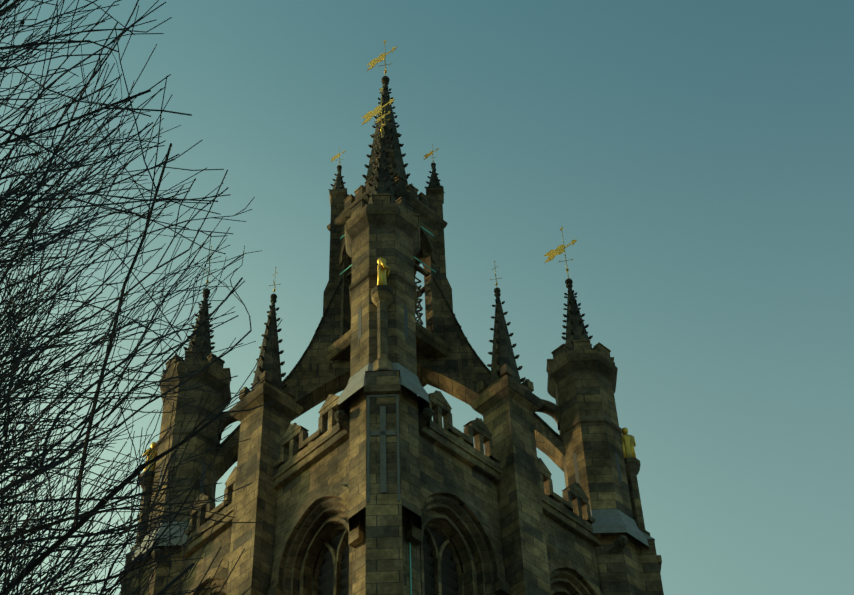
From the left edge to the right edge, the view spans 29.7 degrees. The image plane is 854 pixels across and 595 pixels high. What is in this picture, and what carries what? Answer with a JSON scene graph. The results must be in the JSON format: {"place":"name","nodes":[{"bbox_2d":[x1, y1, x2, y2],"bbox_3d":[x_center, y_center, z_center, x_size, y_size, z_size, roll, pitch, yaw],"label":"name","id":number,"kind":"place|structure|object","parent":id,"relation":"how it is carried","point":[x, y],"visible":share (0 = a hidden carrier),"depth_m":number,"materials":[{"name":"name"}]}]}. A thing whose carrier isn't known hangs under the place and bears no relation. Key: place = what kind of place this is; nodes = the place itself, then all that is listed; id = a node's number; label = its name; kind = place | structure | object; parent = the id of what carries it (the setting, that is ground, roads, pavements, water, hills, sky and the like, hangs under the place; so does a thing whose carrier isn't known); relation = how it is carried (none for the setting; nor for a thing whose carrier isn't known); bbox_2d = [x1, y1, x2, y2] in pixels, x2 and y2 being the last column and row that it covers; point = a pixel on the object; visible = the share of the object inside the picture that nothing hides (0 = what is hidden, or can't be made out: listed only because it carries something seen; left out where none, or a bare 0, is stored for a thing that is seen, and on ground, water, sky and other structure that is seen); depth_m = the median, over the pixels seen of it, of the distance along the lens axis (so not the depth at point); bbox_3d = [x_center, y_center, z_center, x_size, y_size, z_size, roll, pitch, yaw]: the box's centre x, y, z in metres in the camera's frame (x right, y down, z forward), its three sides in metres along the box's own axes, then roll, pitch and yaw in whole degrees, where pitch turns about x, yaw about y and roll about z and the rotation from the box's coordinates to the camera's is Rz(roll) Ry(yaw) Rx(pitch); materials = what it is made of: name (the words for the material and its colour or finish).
{"place":"outdoors","nodes":[
{"label":"outdoors","id":0,"kind":"place"},
{"bbox_2d":[0,0,853,594],"label":"sky","id":1,"kind":"structure","parent":0,"point":[697,156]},
{"label":"ground","id":2,"kind":"structure","parent":0,"visible":0},
{"bbox_2d":[0,0,264,594],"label":"bare tree","id":3,"kind":"object","parent":2,"relation":"on","point":[22,380],"visible":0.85,"depth_m":11.24,"materials":[{"name":"brown plant"}]},
{"bbox_2d":[0,0,282,594],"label":"bare tree","id":4,"kind":"object","parent":2,"relation":"on","point":[32,564],"visible":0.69,"depth_m":13.04,"materials":[{"name":"brown plant"}]},
{"bbox_2d":[120,149,662,594],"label":"church tower","id":5,"kind":"structure","parent":2,"relation":"on","point":[500,516],"depth_m":48.65,"materials":[{"name":"brown stone"}]},
{"bbox_2d":[143,442,156,471],"bbox_3d":[-9.235,5.414,54.067,0.535,1.588,0.534,35,-57,-29],"label":"gilded statue","id":6,"kind":"object","parent":5,"relation":"on","point":[153,444],"visible":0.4,"depth_m":54.10,"materials":[{"name":"gold metal"}]},
{"bbox_2d":[377,257,389,284],"bbox_3d":[-1.311,-0.665,48.786,0.535,1.588,0.534,35,-57,-29],"label":"gilded statue","id":7,"kind":"object","parent":5,"relation":"on","point":[382,268],"visible":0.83,"depth_m":48.68,"materials":[{"name":"gold metal"}]},
{"bbox_2d":[339,225,435,594],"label":"copper straps","id":8,"kind":"object","parent":5,"relation":"attached to","point":[409,542],"visible":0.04,"depth_m":42.90,"materials":[{"name":"metal"}]},
{"bbox_2d":[158,306,621,594],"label":"windows","id":9,"kind":"structure","parent":5,"relation":"attached to","point":[449,579],"depth_m":44.84,"materials":[{"name":"black glass"}]},
{"bbox_2d":[151,76,628,567],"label":"spires","id":10,"kind":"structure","parent":5,"relation":"attached to","point":[502,352],"depth_m":54.43,"materials":[{"name":"stone"}]},
{"bbox_2d":[205,40,576,423],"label":"weather vanes","id":11,"kind":"object","parent":10,"relation":"on","point":[551,254],"visible":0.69,"depth_m":61.96,"materials":[{"name":"gold metal"}]},
{"bbox_2d":[126,363,654,559],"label":"lead weatherings","id":12,"kind":"object","parent":5,"relation":"attached to","point":[611,520],"visible":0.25,"depth_m":49.94,"materials":[{"name":"grey metal"}]},
{"bbox_2d":[414,276,423,324],"bbox_3d":[-1.429,0.560,59.283,2.040,3.182,2.040,35,-57,-29],"label":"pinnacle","id":13,"kind":"object","parent":5,"relation":"attached to","point":[417,312],"visible":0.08,"depth_m":59.54,"materials":[{"name":"black stone"}]},
{"bbox_2d":[621,428,635,457],"bbox_3d":[6.736,5.044,54.290,0.535,1.588,0.534,35,-57,-29],"label":"gilded statue","id":14,"kind":"object","parent":5,"relation":"on","point":[628,443],"visible":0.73,"depth_m":54.17,"materials":[{"name":"gold metal"}]}
]}

